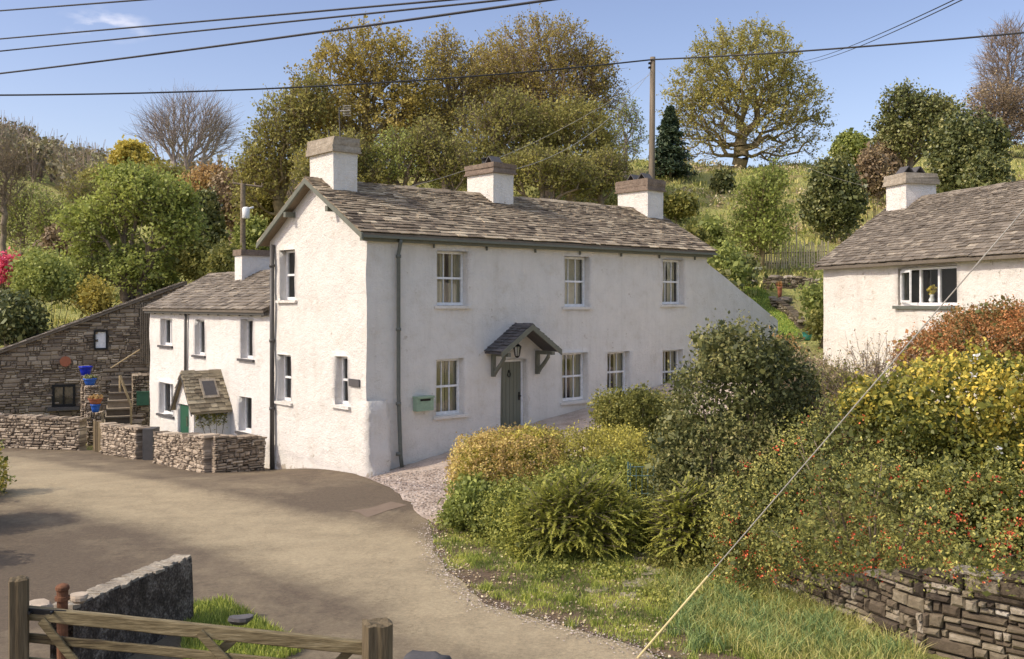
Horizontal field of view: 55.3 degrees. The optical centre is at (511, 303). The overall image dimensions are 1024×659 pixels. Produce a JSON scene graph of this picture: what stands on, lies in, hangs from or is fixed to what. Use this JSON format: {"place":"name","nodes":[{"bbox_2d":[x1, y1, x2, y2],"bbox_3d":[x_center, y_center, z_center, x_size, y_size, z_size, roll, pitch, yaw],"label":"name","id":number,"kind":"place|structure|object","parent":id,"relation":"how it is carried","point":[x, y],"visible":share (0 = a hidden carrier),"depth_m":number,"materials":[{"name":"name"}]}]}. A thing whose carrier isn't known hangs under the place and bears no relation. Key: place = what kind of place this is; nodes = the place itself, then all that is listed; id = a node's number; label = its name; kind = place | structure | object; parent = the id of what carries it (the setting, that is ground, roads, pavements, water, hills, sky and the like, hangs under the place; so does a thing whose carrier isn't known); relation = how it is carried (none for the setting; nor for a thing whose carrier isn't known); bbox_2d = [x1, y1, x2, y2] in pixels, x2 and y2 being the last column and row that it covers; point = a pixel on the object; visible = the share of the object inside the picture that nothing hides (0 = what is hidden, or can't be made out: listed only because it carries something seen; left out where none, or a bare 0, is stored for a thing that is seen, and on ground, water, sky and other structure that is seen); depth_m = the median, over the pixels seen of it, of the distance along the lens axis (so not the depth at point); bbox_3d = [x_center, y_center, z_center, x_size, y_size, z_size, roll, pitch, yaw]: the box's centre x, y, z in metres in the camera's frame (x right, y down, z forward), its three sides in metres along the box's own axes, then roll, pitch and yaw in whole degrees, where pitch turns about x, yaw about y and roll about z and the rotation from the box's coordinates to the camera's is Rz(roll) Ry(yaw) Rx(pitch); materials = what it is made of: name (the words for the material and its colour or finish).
{"place":"outdoors","nodes":[
{"label":"outdoors","id":0,"kind":"place"},
{"bbox_2d":[0,0,454,39],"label":"overhead wire","id":1,"kind":"object","parent":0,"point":[383,5],"visible":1,"depth_m":12.44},
{"bbox_2d":[180,592,300,658],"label":"grass","id":2,"kind":"structure","parent":0,"point":[217,616],"depth_m":12.63,"materials":[{"name":"green plant"}]},
{"bbox_2d":[0,0,507,51],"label":"overhead wire","id":3,"kind":"object","parent":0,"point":[437,6],"visible":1,"depth_m":12.49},
{"bbox_2d":[0,0,554,73],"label":"overhead wire","id":4,"kind":"object","parent":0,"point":[398,21],"visible":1,"depth_m":12.52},
{"bbox_2d":[0,448,657,658],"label":"road","id":5,"kind":"structure","parent":0,"point":[303,550],"depth_m":16.80,"materials":[{"name":"grey asphalt"}]},
{"bbox_2d":[8,575,28,658],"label":"gatepost","id":6,"kind":"object","parent":5,"relation":"on","point":[18,619],"visible":1,"depth_m":9.03,"materials":[{"name":"brown wood"}]},
{"bbox_2d":[27,605,361,658],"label":"field gate","id":7,"kind":"structure","parent":6,"relation":"attached to","point":[206,635],"depth_m":9.06,"materials":[{"name":"brown wood"}]},
{"bbox_2d":[362,617,392,658],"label":"gatepost","id":8,"kind":"object","parent":5,"relation":"on","point":[377,638],"visible":1,"depth_m":8.79,"materials":[{"name":"brown wood"}]},
{"bbox_2d":[406,521,683,658],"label":"road edge grit","id":9,"kind":"object","parent":5,"relation":"on","point":[468,594],"visible":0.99,"depth_m":13.60,"materials":[{"name":"stone"}]},
{"bbox_2d":[0,148,1023,658],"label":"ground","id":10,"kind":"structure","parent":0,"point":[812,344],"depth_m":34.15,"materials":[{"name":"green plant"}]},
{"bbox_2d":[0,134,39,256],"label":"tree","id":11,"kind":"object","parent":10,"relation":"on","point":[6,197],"visible":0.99,"depth_m":65.87,"materials":[{"name":"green plant"}]},
{"bbox_2d":[0,288,57,346],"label":"shrub","id":12,"kind":"object","parent":10,"relation":"on","point":[22,317],"visible":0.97,"depth_m":40.48,"materials":[{"name":"green plant"}]},
{"bbox_2d":[0,171,58,256],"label":"tree","id":13,"kind":"object","parent":10,"relation":"on","point":[20,203],"visible":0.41,"depth_m":73.49,"materials":[{"name":"green plant"}]},
{"bbox_2d":[13,187,71,254],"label":"tree","id":14,"kind":"object","parent":10,"relation":"on","point":[38,220],"visible":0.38,"depth_m":69.28,"materials":[{"name":"green plant"}]},
{"bbox_2d":[2,237,87,327],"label":"weeping tree","id":15,"kind":"object","parent":10,"relation":"on","point":[53,274],"visible":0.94,"depth_m":42.52,"materials":[{"name":"green plant"}]},
{"bbox_2d":[0,413,89,450],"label":"dry stone wall","id":16,"kind":"structure","parent":10,"relation":"on","point":[40,431],"depth_m":33.53,"materials":[{"name":"grey stone"}]},
{"bbox_2d":[80,375,103,445],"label":"planter pier","id":17,"kind":"structure","parent":10,"relation":"on","point":[86,392],"depth_m":34.87,"materials":[{"name":"stone"}]},
{"bbox_2d":[0,281,187,418],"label":"barn","id":18,"kind":"structure","parent":10,"relation":"on","point":[37,377],"depth_m":37.49,"materials":[{"name":"stone"}]},
{"bbox_2d":[69,273,121,317],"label":"shrub","id":19,"kind":"object","parent":10,"relation":"on","point":[94,295],"visible":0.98,"depth_m":42.10,"materials":[{"name":"yellow plant"}]},
{"bbox_2d":[50,554,193,658],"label":"rendered wall","id":20,"kind":"structure","parent":10,"relation":"on","point":[162,589],"depth_m":11.90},
{"bbox_2d":[99,422,149,459],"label":"dry stone wall","id":21,"kind":"structure","parent":10,"relation":"on","point":[122,440],"depth_m":31.23,"materials":[{"name":"grey stone"}]},
{"bbox_2d":[104,373,149,426],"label":"stone steps","id":22,"kind":"structure","parent":10,"relation":"on","point":[118,408],"depth_m":36.46,"materials":[{"name":"grey stone"}]},
{"bbox_2d":[44,156,213,303],"bbox_3d":[-18.492,-2.641,47.021,8.051,8.780,4.771,0,0,0],"label":"bright tree","id":23,"kind":"object","parent":10,"relation":"on","point":[167,218],"visible":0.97,"depth_m":46.31,"materials":[{"name":"green plant"}]},
{"bbox_2d":[104,134,167,242],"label":"yellow tree","id":24,"kind":"object","parent":10,"relation":"on","point":[136,151],"visible":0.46,"depth_m":81.14,"materials":[{"name":"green plant"}]},
{"bbox_2d":[0,114,301,217],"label":"wood","id":25,"kind":"object","parent":10,"relation":"on","point":[42,144],"depth_m":166.78,"materials":[{"name":"green plant"}]},
{"bbox_2d":[120,78,251,171],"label":"bare tree","id":26,"kind":"object","parent":10,"relation":"on","point":[217,131],"visible":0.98,"depth_m":91.33,"materials":[{"name":"grey plant"}]},
{"bbox_2d":[170,236,221,282],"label":"shrub","id":27,"kind":"object","parent":10,"relation":"on","point":[190,264],"visible":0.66,"depth_m":46.41,"materials":[{"name":"green plant"}]},
{"bbox_2d":[141,249,269,467],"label":"cottage","id":28,"kind":"structure","parent":10,"relation":"on","point":[209,335],"depth_m":30.04,"materials":[{"name":"white paint"}]},
{"bbox_2d":[176,160,235,193],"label":"scrub tree","id":29,"kind":"object","parent":10,"relation":"on","point":[197,174],"visible":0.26,"depth_m":72.93,"materials":[{"name":"brown plant"}]},
{"bbox_2d":[185,183,229,279],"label":"evergreen tree","id":30,"kind":"object","parent":10,"relation":"on","point":[215,218],"visible":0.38,"depth_m":56.61,"materials":[{"name":"green plant"}]},
{"bbox_2d":[152,431,266,472],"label":"dry stone wall","id":31,"kind":"structure","parent":10,"relation":"on","point":[206,453],"depth_m":26.87,"materials":[{"name":"grey stone"}]},
{"bbox_2d":[201,236,241,274],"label":"shrub","id":32,"kind":"object","parent":10,"relation":"on","point":[222,259],"visible":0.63,"depth_m":44.48,"materials":[{"name":"green plant"}]},
{"bbox_2d":[198,158,245,247],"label":"scrub tree","id":33,"kind":"object","parent":10,"relation":"on","point":[221,186],"visible":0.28,"depth_m":65.05,"materials":[{"name":"green plant"}]},
{"bbox_2d":[227,209,269,249],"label":"shrub","id":34,"kind":"object","parent":10,"relation":"on","point":[256,226],"visible":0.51,"depth_m":53.41,"materials":[{"name":"green plant"}]},
{"bbox_2d":[225,167,288,226],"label":"scrub tree","id":35,"kind":"object","parent":10,"relation":"on","point":[266,205],"visible":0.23,"depth_m":61.14,"materials":[{"name":"green plant"}]},
{"bbox_2d":[222,65,342,215],"bbox_3d":[-13.267,-7.404,56.998,6.947,12.879,5.100,0,0,0],"label":"woodland tree","id":36,"kind":"object","parent":10,"relation":"on","point":[276,166],"visible":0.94,"depth_m":56.42,"materials":[{"name":"green plant"}]},
{"bbox_2d":[285,121,395,191],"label":"woodland tree","id":37,"kind":"object","parent":10,"relation":"on","point":[303,168],"visible":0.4,"depth_m":53.56,"materials":[{"name":"green plant"}]},
{"bbox_2d":[271,11,465,182],"bbox_3d":[-8.847,-10.192,59.988,11.563,15.139,8.087,0,0,28],"label":"woodland tree","id":38,"kind":"object","parent":10,"relation":"on","point":[353,60],"visible":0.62,"depth_m":59.06,"materials":[{"name":"green plant"}]},
{"bbox_2d":[357,120,460,188],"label":"woodland tree","id":39,"kind":"object","parent":10,"relation":"on","point":[397,156],"visible":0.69,"depth_m":54.51,"materials":[{"name":"green plant"}]},
{"bbox_2d":[400,108,487,190],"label":"woodland tree","id":40,"kind":"object","parent":10,"relation":"on","point":[455,164],"visible":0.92,"depth_m":53.55,"materials":[{"name":"green plant"}]},
{"bbox_2d":[400,16,498,189],"bbox_3d":[-4.014,-11.276,62.211,6.467,13.627,5.499,0,0,0],"label":"woodland tree","id":41,"kind":"object","parent":10,"relation":"on","point":[470,84],"visible":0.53,"depth_m":61.48,"materials":[{"name":"green plant"}]},
{"bbox_2d":[444,78,544,183],"bbox_3d":[-1.509,-7.911,57.049,6.865,10.411,5.253,0,0,0],"label":"woodland tree","id":42,"kind":"object","parent":10,"relation":"on","point":[501,109],"visible":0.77,"depth_m":56.38,"materials":[{"name":"green plant"}]},
{"bbox_2d":[454,27,556,142],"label":"woodland tree","id":43,"kind":"object","parent":10,"relation":"on","point":[486,46],"visible":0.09,"depth_m":65.40,"materials":[{"name":"green plant"}]},
{"bbox_2d":[3,142,1023,346],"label":"hill grass tussocks","id":44,"kind":"object","parent":10,"relation":"on","point":[702,203],"visible":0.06,"depth_m":63.29,"materials":[{"name":"green plant"}]},
{"bbox_2d":[256,136,777,476],"bbox_3d":[1.390,0.332,31.028,17.531,9.654,6.087,0,0,-41],"label":"farmhouse","id":45,"kind":"object","parent":10,"relation":"on","point":[388,302],"visible":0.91,"depth_m":26.46,"materials":[{"name":"white paint"}]},
{"bbox_2d":[433,358,468,419],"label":"window","id":46,"kind":"structure","parent":45,"relation":"in","point":[447,370],"depth_m":25.75,"materials":[{"name":"clear glass"}]},
{"bbox_2d":[434,251,472,308],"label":"window","id":47,"kind":"structure","parent":45,"relation":"in","point":[449,264],"depth_m":25.85,"materials":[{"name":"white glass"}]},
{"bbox_2d":[500,359,522,428],"bbox_3d":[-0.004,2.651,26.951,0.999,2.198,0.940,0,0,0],"label":"door","id":48,"kind":"structure","parent":45,"relation":"in","point":[511,407],"depth_m":27.07,"materials":[{"name":"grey wood"}]},
{"bbox_2d":[560,352,591,404],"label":"window","id":49,"kind":"structure","parent":45,"relation":"in","point":[572,363],"depth_m":28.85,"materials":[{"name":"white glass"}]},
{"bbox_2d":[562,257,593,309],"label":"window","id":50,"kind":"structure","parent":45,"relation":"in","point":[574,266],"depth_m":28.81,"materials":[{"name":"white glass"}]},
{"bbox_2d":[607,351,626,393],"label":"window","id":51,"kind":"structure","parent":45,"relation":"in","point":[616,360],"depth_m":30.06,"materials":[{"name":"white glass"}]},
{"bbox_2d":[660,260,687,306],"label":"window","id":52,"kind":"structure","parent":45,"relation":"in","point":[670,296],"depth_m":31.70,"materials":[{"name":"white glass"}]},
{"bbox_2d":[467,3,630,198],"bbox_3d":[2.480,-12.279,64.051,10.598,14.189,7.886,0,0,29],"label":"woodland tree","id":53,"kind":"object","parent":10,"relation":"on","point":[529,58],"visible":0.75,"depth_m":63.03,"materials":[{"name":"green plant"}]},
{"bbox_2d":[447,446,651,549],"bbox_3d":[0.892,3.562,17.458,3.933,1.927,2.336,0,0,-13],"label":"green shrub","id":54,"kind":"object","parent":10,"relation":"on","point":[493,508],"visible":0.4,"depth_m":17.37,"materials":[{"name":"green plant"}]},
{"bbox_2d":[488,138,612,200],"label":"woodland tree","id":55,"kind":"object","parent":10,"relation":"on","point":[567,174],"visible":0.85,"depth_m":52.30,"materials":[{"name":"green plant"}]},
{"bbox_2d":[441,417,670,520],"bbox_3d":[0.906,3.316,19.604,4.566,2.118,3.746,0,0,0],"label":"clipped hedge","id":56,"kind":"object","parent":10,"relation":"on","point":[513,450],"visible":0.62,"depth_m":18.75,"materials":[{"name":"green plant"}]},
{"bbox_2d":[364,379,756,522],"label":"gravel","id":57,"kind":"structure","parent":10,"relation":"on","point":[563,421],"depth_m":23.69,"materials":[{"name":"grey gravel"}]},
{"bbox_2d":[365,469,450,516],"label":"gravel chips","id":58,"kind":"object","parent":57,"relation":"on","point":[424,499],"visible":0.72,"depth_m":21.76,"materials":[{"name":"gravel"}]},
{"bbox_2d":[502,88,626,201],"bbox_3d":[3.006,-8.226,57.988,7.816,8.675,5.315,0,0,0],"label":"woodland tree","id":59,"kind":"object","parent":10,"relation":"on","point":[552,121],"visible":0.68,"depth_m":57.13,"materials":[{"name":"green plant"}]},
{"bbox_2d":[492,461,660,568],"bbox_3d":[1.177,3.582,16.297,3.104,1.863,2.361,0,0,0],"label":"feathery conifer","id":60,"kind":"object","parent":10,"relation":"on","point":[584,513],"visible":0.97,"depth_m":15.90,"materials":[{"name":"green plant"}]},
{"bbox_2d":[566,142,636,203],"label":"woodland tree","id":61,"kind":"object","parent":10,"relation":"on","point":[604,161],"visible":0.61,"depth_m":54.54,"materials":[{"name":"green plant"}]},
{"bbox_2d":[602,92,648,178],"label":"woodland tree","id":62,"kind":"object","parent":10,"relation":"on","point":[625,140],"visible":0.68,"depth_m":61.85,"materials":[{"name":"green plant"}]},
{"bbox_2d":[584,380,697,452],"bbox_3d":[3.002,2.644,22.383,2.748,1.864,2.238,0,0,0],"label":"rounded bush","id":63,"kind":"object","parent":10,"relation":"on","point":[621,406],"visible":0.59,"depth_m":21.85,"materials":[{"name":"green plant"}]},
{"bbox_2d":[648,56,654,178],"bbox_3d":[6.411,-5.738,45.000,0.389,11.195,0.340,0,0,0],"label":"telegraph pole","id":64,"kind":"object","parent":10,"relation":"on","point":[651,67],"visible":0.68,"depth_m":44.89,"materials":[{"name":"brown wood"}]},
{"bbox_2d":[0,59,651,95],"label":"overhead wire","id":65,"kind":"object","parent":64,"relation":"attached to","point":[317,85],"visible":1,"depth_m":42.19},
{"bbox_2d":[652,32,1023,59],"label":"overhead wire","id":66,"kind":"object","parent":64,"relation":"attached to","point":[1003,34],"visible":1,"depth_m":37.55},
{"bbox_2d":[644,104,697,178],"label":"fir tree","id":67,"kind":"object","parent":10,"relation":"on","point":[671,154],"visible":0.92,"depth_m":71.53,"materials":[{"name":"green plant"}]},
{"bbox_2d":[663,185,699,223],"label":"shrub","id":68,"kind":"object","parent":10,"relation":"on","point":[678,204],"visible":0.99,"depth_m":57.45,"materials":[{"name":"green plant"}]},
{"bbox_2d":[431,517,932,658],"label":"verge","id":69,"kind":"structure","parent":10,"relation":"on","point":[486,574],"depth_m":13.95,"materials":[{"name":"green plant"}]},
{"bbox_2d":[435,470,496,533],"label":"laurel bush","id":70,"kind":"object","parent":69,"relation":"on","point":[453,504],"visible":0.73,"depth_m":17.59,"materials":[{"name":"green plant"}]},
{"bbox_2d":[428,510,780,610],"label":"verge weeds","id":71,"kind":"object","parent":69,"relation":"on","point":[557,567],"visible":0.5,"depth_m":15.01,"materials":[{"name":"green plant"}]},
{"bbox_2d":[436,524,881,658],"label":"grass tufts","id":72,"kind":"object","parent":69,"relation":"on","point":[489,587],"visible":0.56,"depth_m":13.98,"materials":[{"name":"green plant"}]},
{"bbox_2d":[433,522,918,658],"bbox_3d":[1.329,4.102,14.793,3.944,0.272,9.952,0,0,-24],"label":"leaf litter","id":73,"kind":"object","parent":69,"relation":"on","point":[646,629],"visible":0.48,"depth_m":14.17,"materials":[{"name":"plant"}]},
{"bbox_2d":[640,471,732,562],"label":"feathery conifer","id":74,"kind":"object","parent":69,"relation":"on","point":[679,513],"visible":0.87,"depth_m":15.46,"materials":[{"name":"green plant"}]},
{"bbox_2d":[642,533,791,585],"bbox_3d":[3.162,4.001,15.164,2.474,0.839,1.456,0,0,25],"label":"bank shrub","id":75,"kind":"object","parent":69,"relation":"on","point":[664,559],"visible":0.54,"depth_m":15.12,"materials":[{"name":"green plant"}]},
{"bbox_2d":[650,559,913,658],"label":"daffodil leaves","id":76,"kind":"object","parent":69,"relation":"on","point":[698,641],"visible":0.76,"depth_m":12.44,"materials":[{"name":"green plant"}]},
{"bbox_2d":[638,556,940,658],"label":"dry grass","id":77,"kind":"structure","parent":69,"relation":"on","point":[852,622],"depth_m":12.47,"materials":[{"name":"green plant"}]},
{"bbox_2d":[635,308,829,553],"bbox_3d":[3.681,2.297,16.827,3.636,4.453,2.922,0,0,0],"label":"holly bush","id":78,"kind":"object","parent":10,"relation":"on","point":[767,361],"visible":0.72,"depth_m":16.39,"materials":[{"name":"green plant"}]},
{"bbox_2d":[707,236,760,288],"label":"shrub","id":79,"kind":"object","parent":10,"relation":"on","point":[726,257],"visible":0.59,"depth_m":40.47,"materials":[{"name":"green plant"}]},
{"bbox_2d":[655,11,839,170],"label":"oak tree","id":80,"kind":"object","parent":10,"relation":"on","point":[773,97],"visible":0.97,"depth_m":78.95,"materials":[{"name":"green plant"}]},
{"bbox_2d":[716,154,801,274],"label":"young tree","id":81,"kind":"object","parent":10,"relation":"on","point":[762,212],"visible":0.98,"depth_m":46.52,"materials":[{"name":"green plant"}]},
{"bbox_2d":[754,224,828,268],"bbox_3d":[13.569,-2.723,47.563,3.531,2.373,0.121,0,0,17],"label":"picket fence","id":82,"kind":"object","parent":10,"relation":"on","point":[813,251],"visible":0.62,"depth_m":47.47,"materials":[{"name":"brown wood"}]},
{"bbox_2d":[794,276,823,336],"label":"shrub","id":83,"kind":"object","parent":10,"relation":"on","point":[813,293],"visible":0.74,"depth_m":35.77,"materials":[{"name":"green plant"}]},
{"bbox_2d":[630,148,1023,297],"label":"bramble cover","id":84,"kind":"object","parent":10,"relation":"on","point":[803,233],"visible":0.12,"depth_m":60.59,"materials":[{"name":"green plant"}]},
{"bbox_2d":[637,209,1023,657],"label":"stay wire","id":85,"kind":"object","parent":10,"relation":"on","point":[674,615],"visible":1,"depth_m":10.14,"materials":[{"name":"grey metal"}]},
{"bbox_2d":[793,144,871,243],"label":"holly tree","id":86,"kind":"object","parent":10,"relation":"on","point":[826,198],"visible":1,"depth_m":51.30,"materials":[{"name":"green plant"}]},
{"bbox_2d":[669,142,1023,257],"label":"dead bracken","id":87,"kind":"object","parent":10,"relation":"on","point":[719,199],"visible":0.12,"depth_m":65.88,"materials":[{"name":"plant"}]},
{"bbox_2d":[803,350,891,442],"bbox_3d":[6.860,1.957,20.009,1.820,2.078,1.567,0,0,0],"label":"twiggy bush","id":88,"kind":"object","parent":10,"relation":"on","point":[841,378],"visible":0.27,"depth_m":19.87,"materials":[{"name":"brown plant"}]},
{"bbox_2d":[827,127,870,166],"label":"shrub","id":89,"kind":"object","parent":10,"relation":"on","point":[855,141],"visible":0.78,"depth_m":75.33,"materials":[{"name":"green plant"}]},
{"bbox_2d":[803,381,900,499],"bbox_3d":[5.993,2.286,16.821,2.020,1.997,1.781,0,0,0],"label":"twiggy bush","id":90,"kind":"object","parent":10,"relation":"on","point":[833,448],"visible":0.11,"depth_m":16.66,"materials":[{"name":"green plant"}]},
{"bbox_2d":[691,374,1023,603],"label":"berberis bush","id":91,"kind":"object","parent":10,"relation":"on","point":[816,482],"visible":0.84,"depth_m":13.44,"materials":[{"name":"green plant"}]},
{"bbox_2d":[850,141,894,220],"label":"shrub","id":92,"kind":"object","parent":10,"relation":"on","point":[872,167],"visible":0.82,"depth_m":55.47,"materials":[{"name":"brown plant"}]},
{"bbox_2d":[738,564,1023,658],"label":"retaining wall","id":93,"kind":"structure","parent":10,"relation":"on","point":[957,623],"depth_m":11.76,"materials":[{"name":"stone"}]},
{"bbox_2d":[835,328,931,452],"bbox_3d":[7.573,1.754,19.570,1.925,2.502,1.615,0,0,0],"label":"twiggy bush","id":94,"kind":"object","parent":10,"relation":"on","point":[850,352],"visible":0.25,"depth_m":19.62,"materials":[{"name":"brown plant"}]},
{"bbox_2d":[863,77,961,167],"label":"evergreen tree","id":95,"kind":"object","parent":10,"relation":"on","point":[908,118],"visible":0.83,"depth_m":61.21,"materials":[{"name":"green plant"}]},
{"bbox_2d":[813,166,1023,418],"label":"white cottage","id":96,"kind":"structure","parent":10,"relation":"on","point":[900,253],"depth_m":26.78,"materials":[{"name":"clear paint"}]},
{"bbox_2d":[901,266,956,305],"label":"window","id":97,"kind":"structure","parent":96,"relation":"in","point":[944,278],"depth_m":26.18,"materials":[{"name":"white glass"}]},
{"bbox_2d":[827,335,1023,555],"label":"golden shrub","id":98,"kind":"object","parent":10,"relation":"on","point":[937,431],"visible":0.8,"depth_m":14.17,"materials":[{"name":"yellow plant"}]},
{"bbox_2d":[884,294,1023,452],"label":"photinia bush","id":99,"kind":"object","parent":10,"relation":"on","point":[1006,324],"visible":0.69,"depth_m":19.20,"materials":[{"name":"orange plant"}]},
{"bbox_2d":[920,94,1013,193],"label":"yew tree","id":100,"kind":"object","parent":10,"relation":"on","point":[954,143],"visible":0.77,"depth_m":46.39,"materials":[{"name":"green plant"}]},
{"bbox_2d":[955,145,1015,189],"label":"yew tree","id":101,"kind":"object","parent":10,"relation":"on","point":[985,169],"visible":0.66,"depth_m":44.58,"materials":[{"name":"green plant"}]},
{"bbox_2d":[957,70,1023,149],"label":"hazel thicket","id":102,"kind":"object","parent":10,"relation":"on","point":[1012,107],"visible":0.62,"depth_m":73.32,"materials":[{"name":"brown plant"}]},
{"bbox_2d":[965,13,1023,120],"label":"birch tree","id":103,"kind":"object","parent":10,"relation":"on","point":[1004,40],"visible":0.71,"depth_m":83.61,"materials":[{"name":"brown plant"}]},
{"bbox_2d":[0,0,1023,171],"label":"sky","id":104,"kind":"structure","parent":0,"point":[640,29],"materials":[{"name":"blue"}]},
{"bbox_2d":[740,285,802,338],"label":"lawn","id":105,"kind":"structure","parent":0,"point":[780,313],"depth_m":40.08,"materials":[{"name":"green plant"}]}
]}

